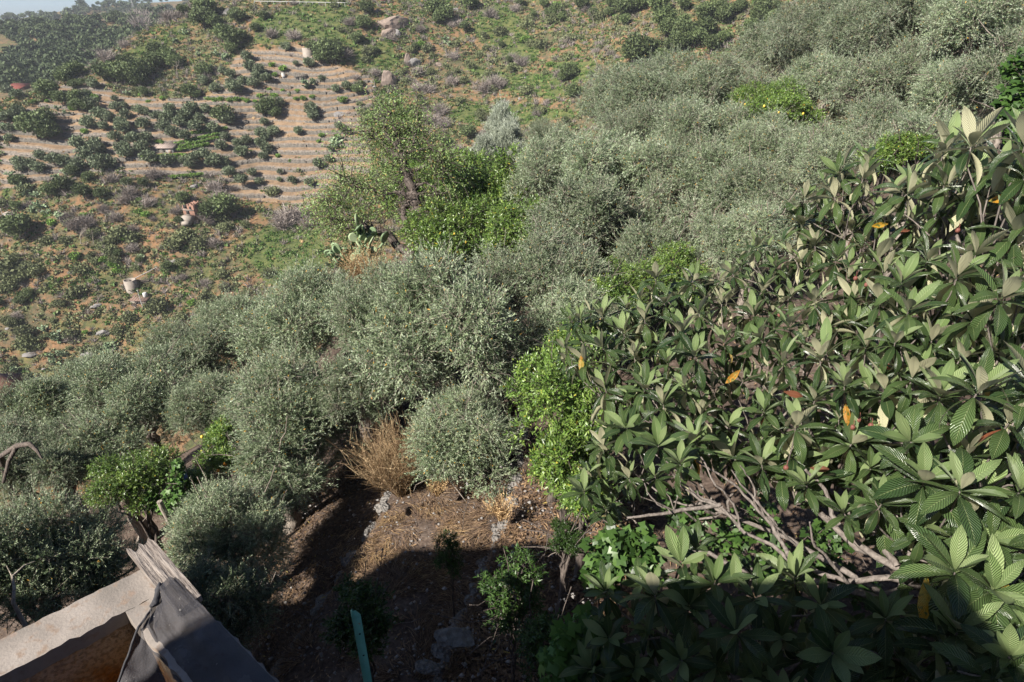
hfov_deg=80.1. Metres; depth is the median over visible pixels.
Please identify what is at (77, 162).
olive tree
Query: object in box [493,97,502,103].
dusty shrub
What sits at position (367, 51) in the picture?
dusty shrub
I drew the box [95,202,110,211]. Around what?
bare shrub
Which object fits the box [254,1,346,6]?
guard rail
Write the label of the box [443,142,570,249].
citrus tree
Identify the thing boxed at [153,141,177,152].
tin roofed hut
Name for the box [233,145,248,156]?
olive tree
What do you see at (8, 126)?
olive tree
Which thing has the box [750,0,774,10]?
oak tree
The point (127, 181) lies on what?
oak tree
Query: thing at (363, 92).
terrace wall
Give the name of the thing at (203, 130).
vine row
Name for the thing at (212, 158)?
olive tree
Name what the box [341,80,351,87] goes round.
olive tree
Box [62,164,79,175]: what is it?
oak tree
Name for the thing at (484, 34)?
dusty shrub
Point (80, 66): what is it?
oak tree
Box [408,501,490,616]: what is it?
sapling
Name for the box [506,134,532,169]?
olive tree
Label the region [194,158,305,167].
terrace wall
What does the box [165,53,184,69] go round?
oak tree
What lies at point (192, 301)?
green bush
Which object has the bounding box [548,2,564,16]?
oak tree
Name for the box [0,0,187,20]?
sky
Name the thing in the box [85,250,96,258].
dusty shrub
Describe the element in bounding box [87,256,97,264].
dusty shrub
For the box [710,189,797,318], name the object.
olive tree
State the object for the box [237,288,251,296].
dusty shrub
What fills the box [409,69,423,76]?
dusty shrub
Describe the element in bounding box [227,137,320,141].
terrace wall
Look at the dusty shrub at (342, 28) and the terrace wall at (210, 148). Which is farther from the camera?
the dusty shrub at (342, 28)
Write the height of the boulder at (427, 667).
0.084 m
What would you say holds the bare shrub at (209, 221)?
on the hillside
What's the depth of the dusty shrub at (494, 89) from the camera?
168.91 m
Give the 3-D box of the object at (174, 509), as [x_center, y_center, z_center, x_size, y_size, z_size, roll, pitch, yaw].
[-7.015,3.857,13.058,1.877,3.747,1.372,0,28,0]
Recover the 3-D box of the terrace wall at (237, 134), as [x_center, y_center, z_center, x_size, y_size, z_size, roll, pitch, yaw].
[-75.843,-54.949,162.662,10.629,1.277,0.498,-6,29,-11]
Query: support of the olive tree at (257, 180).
on the hillside
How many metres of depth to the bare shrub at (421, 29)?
184.03 m
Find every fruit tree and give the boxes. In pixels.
[295,548,420,681]
[429,534,554,681]
[478,580,583,681]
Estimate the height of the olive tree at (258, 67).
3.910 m
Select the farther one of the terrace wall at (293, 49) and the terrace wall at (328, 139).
the terrace wall at (293, 49)
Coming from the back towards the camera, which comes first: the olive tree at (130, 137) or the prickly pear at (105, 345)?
the olive tree at (130, 137)
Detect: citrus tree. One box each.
[76,441,213,551]
[171,458,232,559]
[186,432,241,534]
[191,412,243,487]
[374,138,498,223]
[393,188,499,268]
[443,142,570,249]
[471,193,562,263]
[499,333,625,504]
[509,487,597,617]
[527,414,609,535]
[532,315,623,392]
[548,456,620,580]
[554,258,640,318]
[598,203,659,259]
[599,242,668,315]
[626,216,711,313]
[725,76,782,166]
[739,75,827,138]
[848,116,941,295]
[853,128,922,273]
[913,46,1023,390]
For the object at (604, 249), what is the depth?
18.30 m
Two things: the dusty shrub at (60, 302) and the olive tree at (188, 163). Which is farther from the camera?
the olive tree at (188, 163)
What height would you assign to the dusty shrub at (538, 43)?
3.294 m
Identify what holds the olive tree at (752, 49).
on the hillside
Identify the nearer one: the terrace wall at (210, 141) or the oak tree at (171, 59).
the terrace wall at (210, 141)
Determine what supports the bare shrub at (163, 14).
on the hillside
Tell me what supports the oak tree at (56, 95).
on the hillside
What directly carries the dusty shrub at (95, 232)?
on the hillside
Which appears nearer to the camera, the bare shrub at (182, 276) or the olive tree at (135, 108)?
the bare shrub at (182, 276)
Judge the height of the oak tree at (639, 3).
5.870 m
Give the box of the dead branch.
[0,442,42,514]
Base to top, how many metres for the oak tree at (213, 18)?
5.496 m
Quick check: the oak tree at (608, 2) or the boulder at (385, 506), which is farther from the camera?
the oak tree at (608, 2)
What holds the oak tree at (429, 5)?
on the hillside
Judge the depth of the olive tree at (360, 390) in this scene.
13.06 m
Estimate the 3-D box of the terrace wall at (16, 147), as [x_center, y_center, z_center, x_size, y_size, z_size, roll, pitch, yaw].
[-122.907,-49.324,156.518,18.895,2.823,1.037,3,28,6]
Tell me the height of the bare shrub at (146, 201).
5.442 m
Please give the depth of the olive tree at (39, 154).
153.11 m
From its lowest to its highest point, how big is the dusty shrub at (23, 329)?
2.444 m
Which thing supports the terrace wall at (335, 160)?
on the hillside
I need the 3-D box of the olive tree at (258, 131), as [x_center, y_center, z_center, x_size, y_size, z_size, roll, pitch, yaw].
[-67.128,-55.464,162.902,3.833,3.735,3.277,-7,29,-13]
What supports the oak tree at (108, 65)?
on the hillside
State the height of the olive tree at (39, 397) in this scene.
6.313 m
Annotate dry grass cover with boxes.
[0,0,845,374]
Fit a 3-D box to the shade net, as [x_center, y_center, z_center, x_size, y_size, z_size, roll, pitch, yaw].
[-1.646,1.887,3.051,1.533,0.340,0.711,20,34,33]
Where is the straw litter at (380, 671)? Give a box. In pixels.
[268,477,522,681]
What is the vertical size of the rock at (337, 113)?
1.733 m
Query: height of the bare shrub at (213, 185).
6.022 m
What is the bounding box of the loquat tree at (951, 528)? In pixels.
[549,106,1023,681]
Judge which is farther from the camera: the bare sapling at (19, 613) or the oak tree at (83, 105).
the oak tree at (83, 105)
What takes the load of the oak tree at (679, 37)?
on the hillside
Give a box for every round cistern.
[123,268,154,293]
[302,48,312,57]
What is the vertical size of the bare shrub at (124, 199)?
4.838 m
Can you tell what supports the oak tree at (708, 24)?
on the hillside
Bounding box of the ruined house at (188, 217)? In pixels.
[180,201,200,225]
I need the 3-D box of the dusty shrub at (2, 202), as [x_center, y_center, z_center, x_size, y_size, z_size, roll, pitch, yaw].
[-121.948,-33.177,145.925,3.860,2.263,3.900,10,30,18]
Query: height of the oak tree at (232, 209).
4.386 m
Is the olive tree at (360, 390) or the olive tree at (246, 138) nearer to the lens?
the olive tree at (360, 390)
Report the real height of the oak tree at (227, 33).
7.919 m
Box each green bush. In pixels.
[46,218,55,225]
[68,251,79,259]
[80,128,88,133]
[98,256,106,261]
[108,262,117,266]
[112,267,121,272]
[133,208,142,213]
[140,210,150,216]
[187,298,196,305]
[232,96,239,100]
[269,93,278,97]
[278,64,287,70]
[337,96,348,102]
[416,41,424,46]
[519,35,529,42]
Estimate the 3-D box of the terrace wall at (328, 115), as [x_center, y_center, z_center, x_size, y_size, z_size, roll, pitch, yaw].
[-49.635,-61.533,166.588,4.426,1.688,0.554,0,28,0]
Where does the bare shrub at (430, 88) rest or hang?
on the hillside
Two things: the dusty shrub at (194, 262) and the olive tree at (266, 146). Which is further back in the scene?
the olive tree at (266, 146)
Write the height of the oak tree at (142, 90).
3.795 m
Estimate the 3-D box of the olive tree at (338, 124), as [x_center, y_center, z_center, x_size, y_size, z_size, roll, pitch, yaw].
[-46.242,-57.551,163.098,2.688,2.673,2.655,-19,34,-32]
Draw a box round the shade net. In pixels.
[117,577,275,681]
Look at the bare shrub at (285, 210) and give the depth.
143.85 m
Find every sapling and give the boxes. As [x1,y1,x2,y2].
[6,561,34,626]
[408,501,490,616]
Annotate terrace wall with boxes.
[0,121,95,129]
[0,128,80,136]
[0,136,114,145]
[0,144,68,153]
[0,161,63,166]
[0,177,52,183]
[19,154,46,159]
[23,109,74,115]
[28,168,81,174]
[37,105,80,109]
[53,119,77,122]
[60,86,112,91]
[70,155,126,161]
[90,169,172,174]
[104,150,134,153]
[113,128,177,132]
[114,164,146,167]
[127,157,157,160]
[129,120,187,125]
[131,139,225,146]
[135,98,157,100]
[136,150,163,153]
[140,114,270,118]
[143,103,164,106]
[148,164,183,166]
[149,107,257,112]
[153,133,204,138]
[165,145,246,152]
[167,98,193,101]
[173,151,277,157]
[174,102,282,106]
[179,125,267,129]
[194,95,241,100]
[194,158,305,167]
[203,119,248,123]
[209,133,248,135]
[212,90,265,93]
[220,82,291,88]
[222,176,263,181]
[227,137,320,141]
[229,193,263,197]
[232,63,270,66]
[235,69,269,73]
[235,167,284,173]
[241,186,264,189]
[242,96,279,98]
[248,144,306,147]
[250,58,291,61]
[250,120,272,123]
[253,52,315,60]
[264,176,344,182]
[265,185,327,191]
[266,89,289,93]
[270,70,304,75]
[272,65,336,71]
[278,46,302,52]
[278,78,320,82]
[278,151,359,154]
[278,195,321,200]
[285,169,304,172]
[291,90,325,94]
[300,130,362,134]
[302,126,325,128]
[304,79,367,88]
[305,120,328,122]
[305,167,340,171]
[307,72,342,76]
[307,143,343,147]
[307,158,369,162]
[310,93,353,100]
[318,107,337,111]
[321,74,368,82]
[321,137,370,140]
[322,113,333,117]
[323,96,370,106]
[327,90,350,94]
[330,119,360,122]
[338,106,353,109]
[345,143,369,146]
[354,90,371,96]
[355,104,373,108]
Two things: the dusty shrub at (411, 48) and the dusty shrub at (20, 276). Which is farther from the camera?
the dusty shrub at (411, 48)
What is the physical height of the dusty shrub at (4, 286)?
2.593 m
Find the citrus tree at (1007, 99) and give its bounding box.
[913,46,1023,390]
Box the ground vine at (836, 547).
[776,518,883,676]
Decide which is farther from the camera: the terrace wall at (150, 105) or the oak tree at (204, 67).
the oak tree at (204, 67)
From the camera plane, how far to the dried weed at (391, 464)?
11.66 m
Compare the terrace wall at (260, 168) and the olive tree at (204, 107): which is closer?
the terrace wall at (260, 168)
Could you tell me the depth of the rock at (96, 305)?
132.44 m
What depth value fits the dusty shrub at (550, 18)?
179.89 m
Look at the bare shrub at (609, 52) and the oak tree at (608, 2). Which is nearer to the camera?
the bare shrub at (609, 52)
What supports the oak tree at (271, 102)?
on the hillside
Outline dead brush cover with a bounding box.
[0,0,857,376]
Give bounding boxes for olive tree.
[0,83,12,93]
[0,111,9,122]
[0,367,102,520]
[0,399,47,512]
[0,408,117,526]
[0,475,135,633]
[1,122,16,130]
[3,107,19,117]
[3,133,15,140]
[8,88,23,97]
[8,155,26,164]
[11,104,25,112]
[12,163,27,172]
[22,157,35,166]
[27,160,47,173]
[31,148,45,159]
[41,151,58,166]
[43,345,139,437]
[44,490,156,607]
[51,336,197,460]
[52,393,154,547]
[53,153,70,165]
[67,135,87,147]
[67,157,87,168]
[72,145,94,165]
[77,89,85,97]
[78,114,97,126]
[81,88,92,96]
[82,95,98,109]
[84,136,102,144]
[85,78,99,88]
[85,152,117,169]
[86,142,105,153]
[89,105,104,120]
[97,120,109,129]
[98,109,113,121]
[106,130,123,141]
[107,100,121,111]
[110,94,118,100]
[111,140,131,150]
[112,120,130,133]
[113,115,129,126]
[116,147,133,157]
[117,101,128,107]
[118,108,132,117]
[121,131,141,143]
[122,314,243,447]
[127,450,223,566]
[131,104,141,114]
[132,139,152,150]
[134,117,151,129]
[136,131,152,140]
[137,149,158,166]
[138,106,149,114]
[148,110,160,120]
[152,364,248,482]
[154,119,170,130]
[157,110,174,120]
[158,152,175,164]
[158,460,298,615]
[161,102,175,111]
[164,108,174,115]
[164,125,179,137]
[172,114,187,126]
[175,107,192,119]
[176,129,190,138]
[177,156,186,162]
[178,536,299,651]
[181,101,199,113]
[183,151,201,165]
[183,158,195,168]
[184,284,276,377]
[186,119,206,130]
[191,112,206,120]
[193,146,211,160]
[195,74,208,85]
[198,103,211,113]
[199,325,382,471]
[203,151,221,165]
[204,121,221,132]
[207,412,347,533]
[208,82,221,91]
[214,139,228,150]
[216,66,226,74]
[216,253,348,381]
[217,111,235,125]
[219,131,230,140]
[220,155,230,164]
[220,165,236,177]
[223,79,243,93]
[224,68,236,77]
[224,77,234,84]
[231,137,241,146]
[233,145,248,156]
[234,173,248,187]
[237,75,247,83]
[240,50,253,60]
[240,134,252,144]
[242,59,255,69]
[246,77,260,88]
[246,167,256,176]
[250,70,260,77]
[252,62,266,72]
[253,126,267,135]
[253,137,265,145]
[253,177,264,184]
[258,72,272,82]
[258,151,268,158]
[259,117,268,125]
[259,130,270,138]
[259,141,274,151]
[266,125,280,136]
[276,97,285,104]
[280,41,290,48]
[287,174,296,183]
[293,126,302,133]
[300,335,405,460]
[303,56,314,65]
[303,103,317,112]
[303,177,313,186]
[304,101,315,107]
[307,109,319,120]
[310,246,416,416]
[312,157,324,169]
[317,75,325,79]
[322,154,333,161]
[331,84,340,91]
[334,121,343,128]
[338,231,553,411]
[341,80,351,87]
[387,367,527,506]
[459,212,631,351]
[469,131,502,167]
[481,95,524,170]
[500,116,610,210]
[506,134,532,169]
[513,161,651,256]
[517,268,650,371]
[522,111,570,189]
[550,118,693,210]
[565,42,748,203]
[592,89,675,211]
[605,213,693,294]
[632,127,753,247]
[644,86,762,152]
[653,126,723,218]
[665,204,774,316]
[672,42,776,117]
[701,140,815,234]
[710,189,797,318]
[716,102,810,177]
[721,13,822,116]
[757,0,919,128]
[768,42,859,172]
[776,115,869,263]
[814,0,953,60]
[819,21,961,129]
[832,82,951,260]
[853,93,1000,277]
[906,43,996,229]
[911,0,1023,67]
[932,19,1023,249]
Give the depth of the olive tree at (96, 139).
155.12 m
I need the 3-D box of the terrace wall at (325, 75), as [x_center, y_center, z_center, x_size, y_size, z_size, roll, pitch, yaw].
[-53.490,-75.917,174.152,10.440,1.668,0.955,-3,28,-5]
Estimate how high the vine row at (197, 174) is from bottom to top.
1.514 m
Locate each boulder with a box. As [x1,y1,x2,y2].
[381,502,389,511]
[415,659,440,674]
[431,643,450,661]
[434,627,474,648]
[512,476,521,480]
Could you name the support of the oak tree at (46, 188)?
on the hillside
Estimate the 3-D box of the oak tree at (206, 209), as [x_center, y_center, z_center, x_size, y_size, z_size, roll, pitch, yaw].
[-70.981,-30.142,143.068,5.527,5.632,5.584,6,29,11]
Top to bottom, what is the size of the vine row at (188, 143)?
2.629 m
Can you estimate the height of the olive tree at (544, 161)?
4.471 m
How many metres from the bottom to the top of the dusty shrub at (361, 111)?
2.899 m
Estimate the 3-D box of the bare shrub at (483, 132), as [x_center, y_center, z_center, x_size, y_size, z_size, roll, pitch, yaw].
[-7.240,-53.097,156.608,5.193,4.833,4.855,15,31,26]
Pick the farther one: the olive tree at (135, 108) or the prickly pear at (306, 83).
the prickly pear at (306, 83)
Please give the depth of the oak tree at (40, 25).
349.34 m
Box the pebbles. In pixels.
[244,462,652,681]
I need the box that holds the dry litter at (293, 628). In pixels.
[238,461,393,680]
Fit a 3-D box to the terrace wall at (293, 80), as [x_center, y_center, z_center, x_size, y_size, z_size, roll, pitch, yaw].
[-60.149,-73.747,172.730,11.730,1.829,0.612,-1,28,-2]
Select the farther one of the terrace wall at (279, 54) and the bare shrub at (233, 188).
the terrace wall at (279, 54)
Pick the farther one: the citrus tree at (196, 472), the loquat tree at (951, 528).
the citrus tree at (196, 472)
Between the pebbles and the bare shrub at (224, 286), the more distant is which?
the bare shrub at (224, 286)
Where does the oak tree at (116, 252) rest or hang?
on the hillside
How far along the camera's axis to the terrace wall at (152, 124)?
162.51 m
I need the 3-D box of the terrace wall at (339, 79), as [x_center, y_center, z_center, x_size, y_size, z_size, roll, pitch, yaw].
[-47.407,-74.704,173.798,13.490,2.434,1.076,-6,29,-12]
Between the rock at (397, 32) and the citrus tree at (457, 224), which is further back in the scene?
the rock at (397, 32)
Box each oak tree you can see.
[0,212,32,239]
[6,12,14,17]
[6,174,26,184]
[8,201,21,208]
[11,295,26,305]
[12,110,48,138]
[17,26,30,33]
[19,287,34,298]
[28,104,57,123]
[28,119,62,140]
[31,78,58,98]
[32,23,48,30]
[38,182,58,197]
[42,89,52,98]
[49,90,67,105]
[49,175,75,191]
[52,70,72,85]
[55,62,79,75]
[62,88,82,100]
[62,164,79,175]
[66,79,78,87]
[66,98,81,111]
[67,61,84,74]
[70,183,92,199]
[75,78,86,86]
[75,100,92,111]
[80,171,94,180]
[91,62,108,80]
[92,187,107,197]
[99,60,118,81]
[108,10,123,19]
[110,60,139,85]
[111,248,123,257]
[115,53,136,63]
[119,177,133,187]
[126,70,149,85]
[128,57,156,75]
[134,255,144,261]
[136,86,150,96]
[136,177,149,186]
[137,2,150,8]
[141,52,163,70]
[144,41,164,52]
[153,46,176,65]
[159,260,173,271]
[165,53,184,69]
[173,215,181,224]
[175,190,189,201]
[176,4,187,11]
[179,83,197,97]
[187,5,214,29]
[190,0,219,12]
[190,90,201,97]
[193,62,211,73]
[197,200,218,220]
[205,13,224,25]
[205,191,235,214]
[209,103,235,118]
[210,23,227,41]
[218,24,243,44]
[222,41,237,54]
[225,201,238,213]
[226,6,245,23]
[236,28,246,41]
[249,22,260,30]
[252,102,269,114]
[257,10,269,20]
[258,96,278,113]
[267,105,281,118]
[303,40,316,51]
[310,37,336,60]
[312,49,329,63]
[322,48,335,62]
[323,43,344,64]
[330,37,344,50]
[340,125,350,134]
[350,31,364,43]
[350,83,363,95]
[354,14,371,27]
[358,0,375,11]
[371,46,378,51]
[423,0,447,14]
[431,12,444,24]
[434,4,452,22]
[441,136,453,145]
[459,20,469,32]
[459,123,476,138]
[461,0,478,9]
[498,41,505,48]
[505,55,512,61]
[515,0,525,5]
[539,0,549,6]
[544,7,550,15]
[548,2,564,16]
[556,11,567,19]
[556,70,570,82]
[559,62,578,80]
[561,115,569,122]
[564,83,580,98]
[574,0,589,7]
[586,7,597,20]
[604,7,614,16]
[605,0,618,6]
[611,0,637,13]
[619,13,630,24]
[619,45,642,62]
[621,31,656,61]
[631,0,647,12]
[644,36,667,57]
[647,0,670,10]
[651,5,678,22]
[652,47,670,60]
[657,17,679,37]
[663,37,677,50]
[667,30,690,48]
[671,18,697,35]
[675,12,689,21]
[677,0,692,10]
[685,26,707,47]
[692,0,715,16]
[695,15,718,32]
[702,34,721,49]
[713,5,733,22]
[714,0,726,8]
[718,29,731,41]
[723,2,736,11]
[732,0,744,12]
[736,0,748,6]
[742,17,758,29]
[748,4,769,19]
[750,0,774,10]
[763,7,779,22]
[773,0,783,7]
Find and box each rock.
[21,352,38,356]
[89,303,101,307]
[96,330,109,335]
[128,294,150,303]
[334,111,344,116]
[377,16,407,28]
[381,28,395,36]
[381,70,396,85]
[395,29,400,36]
[404,53,410,61]
[409,58,421,66]
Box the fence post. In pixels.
[351,609,371,681]
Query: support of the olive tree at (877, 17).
on the hillside
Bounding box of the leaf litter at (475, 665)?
[432,459,656,681]
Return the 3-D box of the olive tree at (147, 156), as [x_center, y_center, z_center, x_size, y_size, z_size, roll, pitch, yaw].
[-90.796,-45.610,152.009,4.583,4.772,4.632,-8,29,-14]
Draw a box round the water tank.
[0,570,278,681]
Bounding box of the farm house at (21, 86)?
[6,83,30,92]
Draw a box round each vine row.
[140,152,186,156]
[151,156,180,161]
[154,139,163,143]
[168,172,203,178]
[173,132,220,145]
[176,141,210,150]
[178,136,220,147]
[190,126,227,133]
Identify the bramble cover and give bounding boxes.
[0,0,861,377]
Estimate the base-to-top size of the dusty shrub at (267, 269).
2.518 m
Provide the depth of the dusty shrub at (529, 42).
177.00 m
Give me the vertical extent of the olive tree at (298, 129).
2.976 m
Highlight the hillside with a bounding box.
[0,0,1023,681]
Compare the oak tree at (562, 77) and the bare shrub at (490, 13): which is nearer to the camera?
the oak tree at (562, 77)
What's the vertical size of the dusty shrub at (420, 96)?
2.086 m
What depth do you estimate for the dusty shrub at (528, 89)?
163.61 m
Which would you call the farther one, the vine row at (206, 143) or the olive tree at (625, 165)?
the vine row at (206, 143)
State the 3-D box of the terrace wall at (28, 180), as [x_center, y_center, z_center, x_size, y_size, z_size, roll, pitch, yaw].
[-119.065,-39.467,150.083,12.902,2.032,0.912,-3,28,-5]
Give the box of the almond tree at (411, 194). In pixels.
[295,76,481,269]
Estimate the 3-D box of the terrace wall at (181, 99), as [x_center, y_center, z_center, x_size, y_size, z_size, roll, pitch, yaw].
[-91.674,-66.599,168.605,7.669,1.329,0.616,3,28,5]
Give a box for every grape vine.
[140,457,196,563]
[535,600,641,681]
[577,521,667,619]
[654,484,784,626]
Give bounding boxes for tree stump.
[355,398,388,462]
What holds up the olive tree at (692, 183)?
on the hillside
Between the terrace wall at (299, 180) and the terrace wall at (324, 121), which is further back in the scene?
the terrace wall at (324, 121)
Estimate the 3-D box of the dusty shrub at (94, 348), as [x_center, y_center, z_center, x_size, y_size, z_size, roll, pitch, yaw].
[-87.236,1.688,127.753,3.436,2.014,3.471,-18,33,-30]
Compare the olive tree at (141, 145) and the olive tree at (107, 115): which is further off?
the olive tree at (107, 115)
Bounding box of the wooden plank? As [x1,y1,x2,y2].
[126,538,202,602]
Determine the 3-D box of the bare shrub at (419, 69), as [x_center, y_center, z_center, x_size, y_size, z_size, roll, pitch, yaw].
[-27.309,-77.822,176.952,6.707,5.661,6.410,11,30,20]
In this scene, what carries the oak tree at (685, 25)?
on the hillside
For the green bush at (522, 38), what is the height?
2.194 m
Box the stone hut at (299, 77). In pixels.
[293,74,306,79]
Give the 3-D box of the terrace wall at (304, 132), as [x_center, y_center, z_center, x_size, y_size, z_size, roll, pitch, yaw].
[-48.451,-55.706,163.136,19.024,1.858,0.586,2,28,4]
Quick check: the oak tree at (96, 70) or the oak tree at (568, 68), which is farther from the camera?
the oak tree at (96, 70)
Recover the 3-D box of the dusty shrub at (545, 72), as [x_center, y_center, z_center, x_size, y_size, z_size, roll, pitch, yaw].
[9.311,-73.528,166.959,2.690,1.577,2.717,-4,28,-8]
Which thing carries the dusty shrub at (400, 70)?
on the hillside
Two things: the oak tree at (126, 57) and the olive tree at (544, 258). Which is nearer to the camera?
the olive tree at (544, 258)
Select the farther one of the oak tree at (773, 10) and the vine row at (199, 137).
the vine row at (199, 137)
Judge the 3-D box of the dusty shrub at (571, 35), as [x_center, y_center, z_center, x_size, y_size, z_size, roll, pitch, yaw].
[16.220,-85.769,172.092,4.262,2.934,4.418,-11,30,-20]
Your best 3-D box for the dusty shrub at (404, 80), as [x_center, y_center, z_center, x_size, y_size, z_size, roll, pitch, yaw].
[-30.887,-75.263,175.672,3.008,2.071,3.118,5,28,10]
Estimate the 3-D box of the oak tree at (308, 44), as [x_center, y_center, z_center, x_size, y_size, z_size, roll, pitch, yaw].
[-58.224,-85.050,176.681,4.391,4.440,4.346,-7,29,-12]
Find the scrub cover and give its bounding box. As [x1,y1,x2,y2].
[0,0,862,380]
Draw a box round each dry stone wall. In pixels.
[270,491,390,676]
[432,395,529,681]
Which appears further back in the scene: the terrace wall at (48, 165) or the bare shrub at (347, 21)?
the bare shrub at (347, 21)
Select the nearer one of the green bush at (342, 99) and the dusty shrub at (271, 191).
the dusty shrub at (271, 191)
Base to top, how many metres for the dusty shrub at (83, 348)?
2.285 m
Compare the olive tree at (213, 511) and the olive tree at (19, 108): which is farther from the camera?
the olive tree at (19, 108)
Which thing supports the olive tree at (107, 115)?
on the hillside
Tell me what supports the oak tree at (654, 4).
on the hillside
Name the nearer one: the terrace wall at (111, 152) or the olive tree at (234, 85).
the terrace wall at (111, 152)
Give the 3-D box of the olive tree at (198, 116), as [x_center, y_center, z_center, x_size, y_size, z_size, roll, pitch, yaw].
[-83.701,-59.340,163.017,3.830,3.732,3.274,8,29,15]
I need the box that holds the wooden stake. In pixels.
[156,500,189,558]
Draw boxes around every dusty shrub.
[0,198,11,207]
[0,253,22,275]
[0,266,18,282]
[0,281,21,291]
[0,314,10,322]
[0,362,17,373]
[2,273,18,283]
[3,316,23,327]
[6,271,30,287]
[7,252,19,257]
[11,333,42,350]
[12,324,36,336]
[14,182,33,193]
[15,259,40,272]
[23,371,38,380]
[24,263,46,275]
[38,235,54,244]
[48,316,58,323]
[51,298,67,307]
[57,236,71,244]
[61,328,79,339]
[62,283,88,299]
[68,262,89,274]
[76,344,90,353]
[84,228,100,238]
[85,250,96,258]
[86,345,103,353]
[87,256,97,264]
[96,239,111,249]
[99,244,118,255]
[104,237,119,243]
[106,224,131,240]
[106,254,120,265]
[109,322,123,336]
[120,312,137,323]
[123,231,143,243]
[129,264,141,270]
[144,304,161,314]
[147,294,172,312]
[160,238,183,250]
[170,227,196,244]
[170,311,190,322]
[173,257,188,265]
[188,234,208,249]
[188,260,199,266]
[193,300,210,310]
[195,290,214,301]
[208,295,221,303]
[210,211,231,221]
[214,268,229,278]
[218,220,234,231]
[218,282,232,290]
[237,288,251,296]
[239,220,249,227]
[260,267,275,278]
[263,186,280,196]
[329,0,337,7]
[336,26,346,31]
[354,79,365,85]
[355,106,370,115]
[356,101,364,105]
[357,113,375,125]
[360,45,377,55]
[360,55,371,62]
[397,66,406,74]
[400,76,409,82]
[404,45,415,51]
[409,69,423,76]
[413,93,425,99]
[415,98,427,106]
[420,43,434,51]
[425,67,436,74]
[429,52,436,56]
[451,40,459,46]
[455,96,464,102]
[457,76,470,83]
[466,61,476,68]
[474,108,484,117]
[475,51,484,57]
[476,110,489,121]
[480,31,488,38]
[481,44,490,49]
[483,68,495,76]
[487,84,497,93]
[492,25,509,36]
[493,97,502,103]
[505,62,519,70]
[518,18,534,28]
[519,85,534,94]
[523,39,535,46]
[524,13,535,20]
[532,37,549,48]
[533,106,547,113]
[541,70,550,74]
[544,13,559,24]
[563,32,576,40]
[563,52,574,59]
[589,10,606,20]
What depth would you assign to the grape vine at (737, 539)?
6.73 m
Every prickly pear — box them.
[3,170,15,174]
[9,365,21,372]
[16,189,30,195]
[25,205,37,212]
[29,191,41,197]
[32,199,47,208]
[37,325,47,332]
[39,350,58,359]
[40,208,50,214]
[41,329,61,339]
[48,358,62,364]
[51,211,63,219]
[52,335,64,343]
[56,350,68,356]
[99,342,118,350]
[106,341,120,348]
[218,52,228,60]
[300,78,314,88]
[321,143,339,151]
[324,213,388,268]
[328,137,342,145]
[331,134,344,139]
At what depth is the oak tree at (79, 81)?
171.61 m
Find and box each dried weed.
[327,410,423,497]
[355,402,389,429]
[425,472,449,496]
[481,490,518,521]
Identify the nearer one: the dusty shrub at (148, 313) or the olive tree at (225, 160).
the dusty shrub at (148, 313)
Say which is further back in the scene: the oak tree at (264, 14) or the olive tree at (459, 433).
the oak tree at (264, 14)
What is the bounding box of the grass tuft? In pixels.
[328,241,388,285]
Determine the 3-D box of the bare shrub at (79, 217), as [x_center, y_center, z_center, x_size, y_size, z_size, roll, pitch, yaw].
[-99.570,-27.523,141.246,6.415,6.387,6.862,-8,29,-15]
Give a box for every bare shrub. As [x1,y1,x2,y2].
[8,310,24,318]
[60,209,74,218]
[61,217,85,232]
[62,333,77,342]
[69,210,94,225]
[78,214,99,231]
[79,230,89,238]
[90,45,118,61]
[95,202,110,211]
[101,209,125,225]
[102,169,120,183]
[112,192,131,205]
[115,37,130,49]
[115,182,144,198]
[119,242,142,254]
[120,4,147,15]
[121,8,157,26]
[125,223,140,232]
[137,195,161,208]
[138,7,158,15]
[141,163,164,179]
[146,215,158,221]
[156,7,174,19]
[165,205,179,214]
[169,9,183,17]
[177,273,188,279]
[193,212,214,222]
[197,278,210,289]
[200,177,227,190]
[203,217,214,224]
[204,235,223,248]
[208,185,230,196]
[216,281,230,290]
[229,185,237,190]
[260,26,279,40]
[267,202,301,228]
[267,213,295,230]
[285,28,303,40]
[288,204,311,222]
[297,216,318,229]
[340,42,353,59]
[342,16,354,26]
[352,73,360,80]
[369,67,382,75]
[383,32,398,40]
[408,64,425,75]
[409,78,423,91]
[413,21,427,34]
[418,81,437,93]
[424,111,444,123]
[431,100,451,116]
[434,116,451,128]
[444,72,458,88]
[447,19,454,26]
[448,50,462,61]
[453,16,462,27]
[473,78,494,94]
[473,127,489,135]
[479,6,498,17]
[479,73,504,87]
[492,76,509,91]
[505,50,517,59]
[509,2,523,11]
[512,53,528,65]
[530,107,542,118]
[551,65,559,78]
[561,34,570,43]
[579,5,588,13]
[590,47,598,52]
[605,48,614,55]
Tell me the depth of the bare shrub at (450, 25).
186.04 m
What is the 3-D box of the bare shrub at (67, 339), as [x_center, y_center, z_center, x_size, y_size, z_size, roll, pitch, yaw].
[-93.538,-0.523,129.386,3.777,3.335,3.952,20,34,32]
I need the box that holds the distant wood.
[0,0,189,85]
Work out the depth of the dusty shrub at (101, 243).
137.90 m
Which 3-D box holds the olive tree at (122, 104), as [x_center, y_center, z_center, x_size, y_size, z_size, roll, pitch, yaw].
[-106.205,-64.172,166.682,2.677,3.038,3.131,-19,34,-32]

